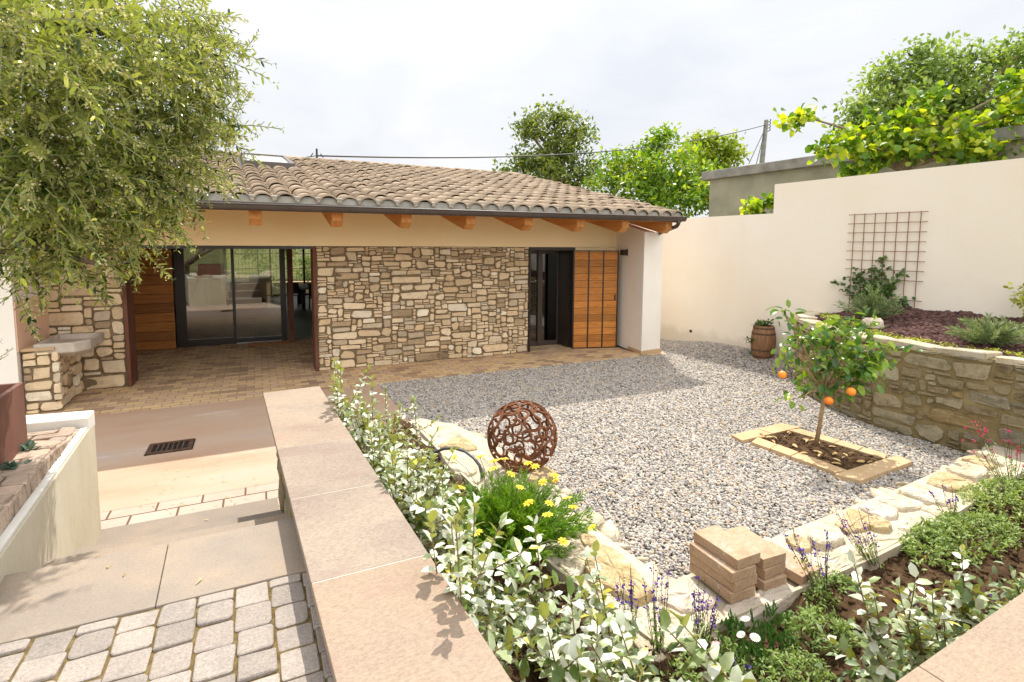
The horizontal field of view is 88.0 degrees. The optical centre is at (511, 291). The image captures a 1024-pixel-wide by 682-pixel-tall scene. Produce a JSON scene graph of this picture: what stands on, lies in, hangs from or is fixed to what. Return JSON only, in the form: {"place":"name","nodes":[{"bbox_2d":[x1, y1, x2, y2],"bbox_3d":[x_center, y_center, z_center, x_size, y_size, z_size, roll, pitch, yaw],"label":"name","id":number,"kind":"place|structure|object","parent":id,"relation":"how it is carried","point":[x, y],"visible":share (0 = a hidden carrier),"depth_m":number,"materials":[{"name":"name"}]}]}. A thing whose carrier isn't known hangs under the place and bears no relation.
{"place":"outdoors","nodes":[
{"label":"outdoors","id":0,"kind":"place"},
{"bbox_2d":[0,572,333,681],"bbox_3d":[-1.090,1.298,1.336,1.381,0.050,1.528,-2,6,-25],"label":"cobbled path","id":1,"kind":"structure","parent":0,"point":[45,658],"depth_m":1.85,"materials":[{"name":"beige stone"}]},
{"bbox_2d":[173,279,195,304],"bbox_3d":[-12.442,-0.015,19.849,1.100,0.897,0.800,-2,6,-25],"label":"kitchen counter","id":2,"kind":"object","parent":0,"point":[190,286],"visible":0.14,"depth_m":19.70,"materials":[{"name":"beige"}]},
{"bbox_2d":[194,249,224,303],"bbox_3d":[-11.763,-0.923,20.634,0.840,2.577,1.825,-2,6,-25],"label":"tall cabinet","id":3,"kind":"object","parent":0,"point":[209,276],"visible":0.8,"depth_m":19.86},
{"bbox_2d":[222,275,269,308],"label":"stairs","id":4,"kind":"structure","parent":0,"point":[251,292],"depth_m":18.71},
{"bbox_2d":[226,249,310,294],"bbox_3d":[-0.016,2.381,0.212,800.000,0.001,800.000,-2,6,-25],"label":"ground","id":5,"kind":"structure","parent":0,"point":[243,268],"depth_m":56.23,"materials":[{"name":"green plant"}]},
{"bbox_2d":[100,482,279,528],"bbox_3d":[-2.898,1.965,4.038,5.320,0.070,1.430,-2,6,-25],"label":"terrace band","id":6,"kind":"object","parent":5,"relation":"on","point":[131,515],"visible":0.11,"depth_m":4.66,"materials":[{"name":"stone"}]},
{"bbox_2d":[0,410,100,582],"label":"brick coped wall","id":7,"kind":"structure","parent":6,"relation":"on","point":[49,502],"depth_m":3.00,"materials":[{"name":"paint"}]},
{"bbox_2d":[0,382,27,465],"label":"rusted planter","id":8,"kind":"object","parent":7,"relation":"on","point":[13,430],"visible":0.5,"depth_m":2.95,"materials":[{"name":"metal"}]},
{"bbox_2d":[0,0,283,341],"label":"olive tree","id":9,"kind":"object","parent":7,"relation":"on","point":[43,192],"visible":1,"depth_m":2.82,"materials":[{"name":"green plant"}]},
{"bbox_2d":[0,498,306,644],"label":"stone stairs","id":10,"kind":"structure","parent":6,"relation":"on","point":[161,562],"depth_m":2.28,"materials":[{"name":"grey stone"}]},
{"bbox_2d":[95,385,408,511],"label":"terrace slabs","id":11,"kind":"structure","parent":5,"relation":"on","point":[229,435],"depth_m":5.89,"materials":[{"name":"stone"}]},
{"bbox_2d":[144,438,195,455],"bbox_3d":[-3.848,1.743,5.982,0.455,0.013,0.360,-2,6,-25],"label":"drain grate","id":12,"kind":"object","parent":11,"relation":"on","point":[169,446],"visible":1,"depth_m":5.97,"materials":[{"name":"black metal"}]},
{"bbox_2d":[226,249,309,281],"bbox_3d":[-10.939,-1.514,27.468,20.007,2.800,0.100,-2,6,-25],"label":"wire fence","id":13,"kind":"object","parent":5,"relation":"on","point":[258,268],"visible":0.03,"depth_m":26.62,"materials":[{"name":"black metal"}]},
{"bbox_2d":[235,249,309,274],"bbox_3d":[-15.785,-4.644,35.564,8.755,7.444,6.237,-2,6,-25],"label":"garden tree","id":14,"kind":"object","parent":5,"relation":"on","point":[247,256],"visible":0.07,"depth_m":35.14,"materials":[{"name":"green plant"}]},
{"bbox_2d":[293,255,310,280],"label":"round bush","id":15,"kind":"object","parent":5,"relation":"on","point":[307,262],"visible":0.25,"depth_m":29.02,"materials":[{"name":"green plant"}]},
{"bbox_2d":[0,136,687,389],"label":"house","id":16,"kind":"structure","parent":5,"relation":"on","point":[414,263],"depth_m":10.50,"materials":[{"name":"stone"}]},
{"bbox_2d":[173,245,286,346],"bbox_3d":[-6.345,0.045,12.046,2.229,2.290,0.090,-2,6,-25],"label":"sliding door","id":17,"kind":"structure","parent":16,"relation":"in","point":[178,259],"depth_m":11.90,"materials":[{"name":"brown metal"}]},
{"bbox_2d":[224,249,308,295],"bbox_3d":[-9.826,-1.050,23.047,4.680,2.427,0.080,-2,6,-25],"label":"rear window","id":18,"kind":"structure","parent":16,"relation":"in","point":[303,250],"depth_m":22.79,"materials":[{"name":"brown metal"}]},
{"bbox_2d":[530,250,558,345],"bbox_3d":[0.606,0.143,12.060,1.013,2.184,0.080,-2,6,-25],"label":"entrance door","id":19,"kind":"structure","parent":16,"relation":"in","point":[544,263],"depth_m":12.12,"materials":[{"name":"glass"}]},
{"bbox_2d":[263,386,511,681],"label":"parapet","id":20,"kind":"structure","parent":5,"relation":"on","point":[387,610],"depth_m":2.05,"materials":[{"name":"stone"}]},
{"bbox_2d":[492,93,606,191],"bbox_3d":[2.033,-4.965,26.924,6.034,9.764,4.730,1,5,4],"label":"broadleaf tree","id":21,"kind":"object","parent":5,"relation":"on","point":[553,168],"visible":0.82,"depth_m":26.41,"materials":[{"name":"green plant"}]},
{"bbox_2d":[583,121,722,217],"bbox_3d":[6.367,-3.719,23.256,5.086,7.987,6.616,-5,7,-46],"label":"leafy tree","id":22,"kind":"object","parent":5,"relation":"on","point":[654,178],"visible":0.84,"depth_m":22.82,"materials":[{"name":"green plant"}]},
{"bbox_2d":[378,339,971,578],"bbox_3d":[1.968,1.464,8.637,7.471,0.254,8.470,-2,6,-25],"label":"gravel","id":23,"kind":"structure","parent":5,"relation":"on","point":[645,379],"depth_m":6.47,"materials":[{"name":"grey gravel"}]},
{"bbox_2d":[501,458,556,486],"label":"stone block","id":24,"kind":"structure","parent":23,"relation":"on","point":[545,472],"depth_m":4.87,"materials":[{"name":"beige stone"}]},
{"bbox_2d":[487,400,557,472],"bbox_3d":[0.092,1.336,4.916,0.649,0.653,0.653,-2,6,-25],"label":"ring sphere","id":25,"kind":"object","parent":24,"relation":"on","point":[542,448],"visible":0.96,"depth_m":4.76,"materials":[{"name":"metal"}]},
{"bbox_2d":[404,418,688,662],"bbox_3d":[0.030,1.783,4.781,0.928,0.301,4.339,-2,6,-29],"label":"stone edging","id":26,"kind":"object","parent":23,"relation":"on","point":[615,557],"visible":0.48,"depth_m":3.68,"materials":[{"name":"beige stone"}]},
{"bbox_2d":[434,447,482,478],"bbox_3d":[-0.583,1.612,5.158,0.170,0.282,0.928,-4,7,-41],"label":"garden hose","id":27,"kind":"object","parent":26,"relation":"on","point":[465,452],"visible":0.78,"depth_m":4.96,"materials":[{"name":"grey rubber"}]},
{"bbox_2d":[760,430,881,469],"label":"tree pit soil","id":28,"kind":"object","parent":23,"relation":"on","point":[838,455],"visible":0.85,"depth_m":5.95,"materials":[{"name":"brown soil"}]},
{"bbox_2d":[759,431,870,463],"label":"fallen leaves","id":29,"kind":"object","parent":28,"relation":"on","point":[807,439],"visible":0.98,"depth_m":5.84,"materials":[{"name":"brown plant"}]},
{"bbox_2d":[765,299,922,445],"bbox_3d":[3.661,0.949,6.016,1.571,1.737,0.940,0,5,0],"label":"orange tree","id":30,"kind":"object","parent":28,"relation":"on","point":[852,368],"visible":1,"depth_m":5.91,"materials":[{"name":"green plant"}]},
{"bbox_2d":[731,423,911,483],"bbox_3d":[3.459,1.787,6.032,1.117,0.057,1.467,-3,6,-30],"label":"paver border","id":31,"kind":"object","parent":23,"relation":"on","point":[885,465],"visible":0.86,"depth_m":5.80,"materials":[{"name":"beige stone"}]},
{"bbox_2d":[658,445,1023,640],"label":"stone edging","id":32,"kind":"object","parent":23,"relation":"on","point":[892,511],"visible":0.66,"depth_m":4.01,"materials":[{"name":"beige stone"}]},
{"bbox_2d":[690,562,755,603],"bbox_3d":[1.310,1.790,3.318,0.195,0.063,0.352,-2,6,-23],"label":"paver brick","id":33,"kind":"object","parent":32,"relation":"on","point":[728,595],"visible":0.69,"depth_m":3.19,"materials":[{"name":"stone"}]},
{"bbox_2d":[690,553,756,592],"bbox_3d":[1.317,1.724,3.317,0.205,0.063,0.358,-2,6,-25],"label":"paver brick","id":34,"kind":"object","parent":33,"relation":"on","point":[737,586],"visible":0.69,"depth_m":3.20,"materials":[{"name":"stone"}]},
{"bbox_2d":[689,541,755,582],"bbox_3d":[1.304,1.659,3.304,0.202,0.063,0.356,-2,6,-25],"label":"paver brick","id":35,"kind":"object","parent":34,"relation":"on","point":[725,570],"visible":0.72,"depth_m":3.19,"materials":[{"name":"stone"}]},
{"bbox_2d":[693,525,760,569],"bbox_3d":[1.339,1.592,3.322,0.195,0.063,0.352,-2,6,-25],"label":"paver brick","id":36,"kind":"object","parent":35,"relation":"on","point":[729,548],"visible":1,"depth_m":3.27,"materials":[{"name":"stone"}]},
{"bbox_2d":[754,573,786,590],"bbox_3d":[1.551,1.782,3.423,0.205,0.063,0.357,-2,6,-25],"label":"paver brick","id":37,"kind":"object","parent":32,"relation":"on","point":[780,579],"visible":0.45,"depth_m":3.26,"materials":[{"name":"stone"}]},
{"bbox_2d":[755,562,785,579],"bbox_3d":[1.551,1.715,3.440,0.205,0.063,0.358,-2,6,-25],"label":"paver brick","id":38,"kind":"object","parent":37,"relation":"on","point":[769,572],"visible":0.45,"depth_m":3.27,"materials":[{"name":"stone"}]},
{"bbox_2d":[725,526,785,568],"bbox_3d":[1.558,1.649,3.442,0.195,0.063,0.352,-2,6,-23],"label":"paver brick","id":39,"kind":"object","parent":38,"relation":"on","point":[771,555],"visible":0.73,"depth_m":3.37,"materials":[{"name":"stone"}]},
{"bbox_2d":[770,541,820,584],"bbox_3d":[1.803,1.782,3.492,0.195,0.063,0.352,-2,6,-29],"label":"paver brick","id":40,"kind":"object","parent":32,"relation":"on","point":[793,572],"visible":0.39,"depth_m":3.38,"materials":[{"name":"stone"}]},
{"bbox_2d":[665,127,761,177],"bbox_3d":[10.538,-4.395,28.273,4.031,8.500,3.635,-2,6,-25],"label":"yellowish tree","id":41,"kind":"object","parent":5,"relation":"on","point":[725,152],"visible":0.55,"depth_m":27.65,"materials":[{"name":"green plant"}]},
{"bbox_2d":[662,343,798,391],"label":"gravel rise","id":42,"kind":"structure","parent":5,"relation":"on","point":[738,363],"depth_m":10.42,"materials":[{"name":"grey gravel"}]},
{"bbox_2d":[750,324,775,359],"bbox_3d":[4.888,0.967,10.319,0.452,0.640,0.452,-2,6,-25],"label":"barrel","id":43,"kind":"object","parent":42,"relation":"on","point":[763,344],"visible":0.94,"depth_m":10.15,"materials":[{"name":"brown wood"}]},
{"bbox_2d":[739,192,773,214],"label":"young shrub","id":44,"kind":"object","parent":5,"relation":"on","point":[753,205],"visible":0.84,"depth_m":11.66,"materials":[{"name":"green plant"}]},
{"bbox_2d":[749,119,770,163],"bbox_3d":[13.699,-4.964,29.909,2.120,9.569,0.337,-3,6,-35],"label":"utility pole","id":45,"kind":"object","parent":5,"relation":"on","point":[763,142],"visible":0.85,"depth_m":29.89,"materials":[{"name":"concrete"}]},
{"bbox_2d":[308,125,764,157],"bbox_3d":[4.298,-6.458,21.724,26.415,4.692,0.246,-4,7,-40],"label":"overhead cable","id":46,"kind":"object","parent":45,"relation":"attached to","point":[512,156],"visible":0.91,"depth_m":17.99,"materials":[{"name":"black plastic"}]},
{"bbox_2d":[607,158,1023,356],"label":"boundary wall","id":47,"kind":"structure","parent":5,"relation":"on","point":[726,280],"depth_m":9.19,"materials":[{"name":"white paint"}]},
{"bbox_2d":[845,211,928,308],"bbox_3d":[6.038,-0.481,8.629,0.026,1.610,1.171,-2,6,-28],"label":"wire trellis","id":48,"kind":"object","parent":47,"relation":"attached to","point":[895,241],"visible":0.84,"depth_m":8.50,"materials":[{"name":"brown metal"}]},
{"bbox_2d":[830,256,915,307],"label":"climbing plant","id":49,"kind":"object","parent":48,"relation":"attached to","point":[886,287],"visible":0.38,"depth_m":8.67,"materials":[{"name":"green plant"}]},
{"bbox_2d":[772,68,1023,177],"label":"fig tree","id":50,"kind":"object","parent":5,"relation":"on","point":[962,144],"visible":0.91,"depth_m":9.37,"materials":[{"name":"green plant"}]},
{"bbox_2d":[792,310,1023,453],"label":"retaining wall","id":51,"kind":"structure","parent":5,"relation":"on","point":[937,394],"depth_m":6.19,"materials":[{"name":"stone"}]},
{"bbox_2d":[819,25,1023,145],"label":"tall tree","id":52,"kind":"object","parent":5,"relation":"on","point":[931,71],"visible":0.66,"depth_m":21.30,"materials":[{"name":"green plant"}]},
{"bbox_2d":[897,592,1023,681],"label":"parapet","id":53,"kind":"structure","parent":5,"relation":"on","point":[990,648],"depth_m":1.63,"materials":[{"name":"beige stone"}]},
{"bbox_2d":[267,281,310,293],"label":"wall","id":54,"kind":"structure","parent":0,"point":[275,287],"depth_m":24.95,"materials":[{"name":"stone"}]},
{"bbox_2d":[298,284,308,308],"bbox_3d":[-7.235,0.140,19.414,1.050,0.737,1.900,-2,6,-25],"label":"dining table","id":55,"kind":"object","parent":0,"point":[302,289],"visible":0.37,"depth_m":18.44,"materials":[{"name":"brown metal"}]},
{"bbox_2d":[26,338,664,414],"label":"paved terrace","id":56,"kind":"structure","parent":0,"point":[180,376],"depth_m":9.56,"materials":[{"name":"beige stone"}]},
{"bbox_2d":[0,214,49,410],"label":"garden wall","id":57,"kind":"structure","parent":56,"relation":"on","point":[15,335],"depth_m":6.93,"materials":[{"name":"white paint"}]},
{"bbox_2d":[20,345,82,413],"bbox_3d":[-6.541,1.144,7.605,0.396,0.885,1.120,-2,6,-25],"label":"stone pedestal","id":58,"kind":"object","parent":56,"relation":"on","point":[52,382],"visible":0.74,"depth_m":7.16,"materials":[{"name":"beige stone"}]},
{"bbox_2d":[33,332,104,356],"bbox_3d":[-6.320,0.756,7.609,0.580,0.200,0.959,-2,6,-25],"label":"stone sink","id":59,"kind":"object","parent":58,"relation":"on","point":[72,344],"visible":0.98,"depth_m":7.42,"materials":[{"name":"beige stone"}]},
{"bbox_2d":[1,0,1023,217],"label":"sky","id":60,"kind":"structure","parent":0,"point":[385,78],"materials":[{"name":"white"}]},
{"bbox_2d":[361,419,1023,681],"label":"bed soil","id":61,"kind":"structure","parent":0,"point":[841,664],"depth_m":3.25,"materials":[{"name":"brown soil"}]},
{"bbox_2d":[327,358,398,492],"bbox_3d":[-1.243,1.162,4.215,0.655,1.354,0.777,-2,6,-25],"label":"silver shrub","id":62,"kind":"object","parent":61,"relation":"on","point":[346,418],"visible":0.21,"depth_m":4.13,"materials":[{"name":"green plant"}]},
{"bbox_2d":[346,375,415,478],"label":"silver shrub","id":63,"kind":"object","parent":61,"relation":"on","point":[356,425],"visible":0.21,"depth_m":4.47,"materials":[{"name":"green plant"}]},
{"bbox_2d":[352,384,409,478],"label":"silver shrub","id":64,"kind":"object","parent":61,"relation":"on","point":[399,416],"visible":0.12,"depth_m":4.65,"materials":[{"name":"green plant"}]},
{"bbox_2d":[362,413,428,503],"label":"silver shrub","id":65,"kind":"object","parent":61,"relation":"on","point":[379,455],"visible":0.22,"depth_m":3.55,"materials":[{"name":"green plant"}]},
{"bbox_2d":[394,394,448,492],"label":"silver shrub","id":66,"kind":"object","parent":61,"relation":"on","point":[416,428],"visible":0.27,"depth_m":4.53,"materials":[{"name":"green plant"}]},
{"bbox_2d":[376,426,471,573],"bbox_3d":[-0.517,1.337,2.980,0.647,1.239,0.919,-2,6,-25],"label":"silver shrub","id":67,"kind":"object","parent":61,"relation":"on","point":[416,520],"visible":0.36,"depth_m":2.91,"materials":[{"name":"green plant"}]},
{"bbox_2d":[408,435,472,516],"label":"silver shrub","id":68,"kind":"object","parent":61,"relation":"on","point":[436,472],"visible":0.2,"depth_m":4.14,"materials":[{"name":"green plant"}]},
{"bbox_2d":[421,461,505,597],"bbox_3d":[-0.388,1.466,3.141,0.612,0.948,0.545,-2,6,-25],"label":"silver shrub","id":69,"kind":"object","parent":61,"relation":"on","point":[442,536],"visible":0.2,"depth_m":3.12,"materials":[{"name":"green plant"}]},
{"bbox_2d":[437,492,547,681],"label":"silver shrub","id":70,"kind":"object","parent":61,"relation":"on","point":[524,558],"visible":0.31,"depth_m":2.28,"materials":[{"name":"green plant"}]},
{"bbox_2d":[421,509,589,681],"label":"silver shrub","id":71,"kind":"object","parent":61,"relation":"on","point":[459,587],"visible":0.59,"depth_m":2.02,"materials":[{"name":"green plant"}]},
{"bbox_2d":[481,580,541,670],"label":"ground cover","id":72,"kind":"object","parent":61,"relation":"on","point":[498,596],"visible":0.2,"depth_m":3.01,"materials":[{"name":"green plant"}]},
{"bbox_2d":[428,455,598,574],"bbox_3d":[0.116,1.452,3.564,1.329,0.747,1.564,-2,6,-25],"label":"daisy bush","id":73,"kind":"object","parent":61,"relation":"on","point":[494,506],"visible":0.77,"depth_m":3.62,"materials":[{"name":"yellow plant"}]},
{"bbox_2d":[494,515,589,670],"bbox_3d":[0.187,1.577,2.719,0.589,0.860,0.493,-2,6,-25],"label":"silver shrub","id":74,"kind":"object","parent":61,"relation":"on","point":[536,597],"visible":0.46,"depth_m":2.74,"materials":[{"name":"green plant"}]},
{"bbox_2d":[514,575,626,681],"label":"silver shrub","id":75,"kind":"object","parent":61,"relation":"on","point":[572,649],"visible":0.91,"depth_m":2.08,"materials":[{"name":"green plant"}]},
{"bbox_2d":[567,540,676,681],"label":"silver shrub","id":76,"kind":"object","parent":61,"relation":"on","point":[598,602],"visible":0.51,"depth_m":2.53,"materials":[{"name":"green plant"}]},
{"bbox_2d":[613,564,641,642],"bbox_3d":[0.601,1.675,2.805,0.143,0.437,0.184,-2,6,-25],"label":"salvia","id":77,"kind":"object","parent":61,"relation":"on","point":[630,597],"visible":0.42,"depth_m":2.80,"materials":[{"name":"purple plant"}]},
{"bbox_2d":[576,608,690,681],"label":"silver shrub","id":78,"kind":"object","parent":61,"relation":"on","point":[617,623],"visible":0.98,"depth_m":2.06,"materials":[{"name":"green plant"}]},
{"bbox_2d":[642,564,670,655],"bbox_3d":[0.756,1.663,2.774,0.156,0.487,0.169,2,5,13],"label":"salvia","id":79,"kind":"object","parent":61,"relation":"on","point":[658,644],"visible":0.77,"depth_m":2.75,"materials":[{"name":"purple plant"}]},
{"bbox_2d":[691,576,720,645],"bbox_3d":[1.022,1.709,2.795,0.152,0.387,0.224,2,5,18],"label":"salvia","id":80,"kind":"object","parent":61,"relation":"on","point":[698,619],"visible":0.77,"depth_m":2.81,"materials":[{"name":"purple plant"}]},
{"bbox_2d":[660,635,753,681],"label":"ground cover","id":81,"kind":"object","parent":61,"relation":"on","point":[726,639],"visible":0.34,"depth_m":2.68,"materials":[{"name":"green plant"}]},
{"bbox_2d":[659,607,756,681],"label":"silver shrub","id":82,"kind":"object","parent":61,"relation":"on","point":[715,671],"visible":1,"depth_m":2.28,"materials":[{"name":"green plant"}]},
{"bbox_2d":[412,422,1023,652],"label":"edging board","id":83,"kind":"object","parent":61,"relation":"on","point":[889,552],"visible":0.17,"depth_m":3.48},
{"bbox_2d":[696,599,817,676],"bbox_3d":[1.279,1.850,2.797,0.736,0.212,0.394,-2,6,-25],"label":"ice plant","id":84,"kind":"object","parent":61,"relation":"on","point":[753,635],"visible":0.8,"depth_m":2.82,"materials":[{"name":"green plant"}]},
{"bbox_2d":[752,643,837,681],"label":"ground cover","id":85,"kind":"object","parent":61,"relation":"on","point":[810,661],"visible":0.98,"depth_m":2.61,"materials":[{"name":"green plant"}]},
{"bbox_2d":[782,524,833,593],"bbox_3d":[1.818,1.645,3.255,0.289,0.434,0.193,2,5,22],"label":"salvia","id":86,"kind":"object","parent":61,"relation":"on","point":[804,555],"visible":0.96,"depth_m":3.25,"materials":[{"name":"purple plant"}]},
{"bbox_2d":[781,601,861,657],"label":"ground cover","id":87,"kind":"object","parent":61,"relation":"on","point":[812,612],"visible":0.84,"depth_m":2.91,"materials":[{"name":"green plant"}]},
{"bbox_2d":[803,569,858,610],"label":"ground cover","id":88,"kind":"object","parent":61,"relation":"on","point":[841,578],"visible":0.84,"depth_m":3.26,"materials":[{"name":"green plant"}]},
{"bbox_2d":[835,506,883,568],"bbox_3d":[2.342,1.662,3.563,0.282,0.443,0.287,2,5,13],"label":"salvia","id":89,"kind":"object","parent":61,"relation":"on","point":[872,545],"visible":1,"depth_m":3.55,"materials":[{"name":"purple plant"}]},
{"bbox_2d":[815,549,916,681],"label":"silver shrub","id":90,"kind":"object","parent":61,"relation":"on","point":[882,667],"visible":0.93,"depth_m":2.47,"materials":[{"name":"green plant"}]},
{"bbox_2d":[886,562,956,670],"bbox_3d":[2.019,1.635,2.459,0.534,0.773,0.554,-2,6,-25],"label":"silver shrub","id":91,"kind":"object","parent":61,"relation":"on","point":[919,645],"visible":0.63,"depth_m":2.47,"materials":[{"name":"green plant"}]},
{"bbox_2d":[885,586,969,663],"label":"silver shrub","id":92,"kind":"object","parent":61,"relation":"on","point":[935,608],"visible":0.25,"depth_m":2.60,"materials":[{"name":"green plant"}]},
{"bbox_2d":[928,481,960,524],"bbox_3d":[3.357,1.640,4.115,0.236,0.358,0.130,3,6,26],"label":"salvia","id":93,"kind":"object","parent":61,"relation":"on","point":[954,508],"visible":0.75,"depth_m":4.10,"materials":[{"name":"purple plant"}]},
{"bbox_2d":[896,507,1023,571],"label":"ground cover","id":94,"kind":"object","parent":61,"relation":"on","point":[934,531],"visible":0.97,"depth_m":3.82,"materials":[{"name":"green plant"}]},
{"bbox_2d":[924,544,1007,639],"bbox_3d":[2.470,1.648,2.854,0.458,0.615,0.562,2,5,13],"label":"silver shrub","id":95,"kind":"object","parent":61,"relation":"on","point":[962,600],"visible":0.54,"depth_m":2.82,"materials":[{"name":"green plant"}]},
{"bbox_2d":[955,475,1023,523],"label":"ground cover","id":96,"kind":"object","parent":61,"relation":"on","point":[993,486],"visible":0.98,"depth_m":4.40,"materials":[{"name":"green plant"}]},
{"bbox_2d":[961,414,1023,483],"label":"salvia","id":97,"kind":"object","parent":61,"relation":"on","point":[1005,456],"visible":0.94,"depth_m":4.84,"materials":[{"name":"green plant"}]},
{"bbox_2d":[972,561,1023,607],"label":"silver shrub","id":98,"kind":"object","parent":61,"relation":"on","point":[1017,590],"visible":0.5,"depth_m":3.11,"materials":[{"name":"green plant"}]},
{"bbox_2d":[701,124,1023,216],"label":"grey building","id":99,"kind":"structure","parent":0,"point":[731,188],"depth_m":13.06,"materials":[{"name":"concrete"}]},
{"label":"raised bed soil","id":100,"kind":"structure","parent":0,"visible":0},
{"bbox_2d":[815,305,1023,357],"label":"lava rock mulch","id":101,"kind":"object","parent":100,"relation":"on","point":[922,323],"visible":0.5,"depth_m":7.32,"materials":[{"name":"brown gravel"}]},
{"bbox_2d":[833,282,908,318],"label":"juniper bush","id":102,"kind":"object","parent":101,"relation":"on","point":[878,305],"visible":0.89,"depth_m":7.85,"materials":[{"name":"green plant"}]},
{"bbox_2d":[819,312,1022,357],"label":"stonecrop carpet","id":103,"kind":"object","parent":101,"relation":"on","point":[1018,354],"visible":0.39,"depth_m":6.68,"materials":[{"name":"green plant"}]},
{"bbox_2d":[945,311,1023,347],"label":"juniper bush","id":104,"kind":"object","parent":101,"relation":"on","point":[1002,334],"visible":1,"depth_m":6.22,"materials":[{"name":"green plant"}]},
{"bbox_2d":[1003,282,1023,317],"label":"flowering shrub","id":105,"kind":"object","parent":101,"relation":"on","point":[1016,300],"visible":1,"depth_m":6.95,"materials":[{"name":"green plant"}]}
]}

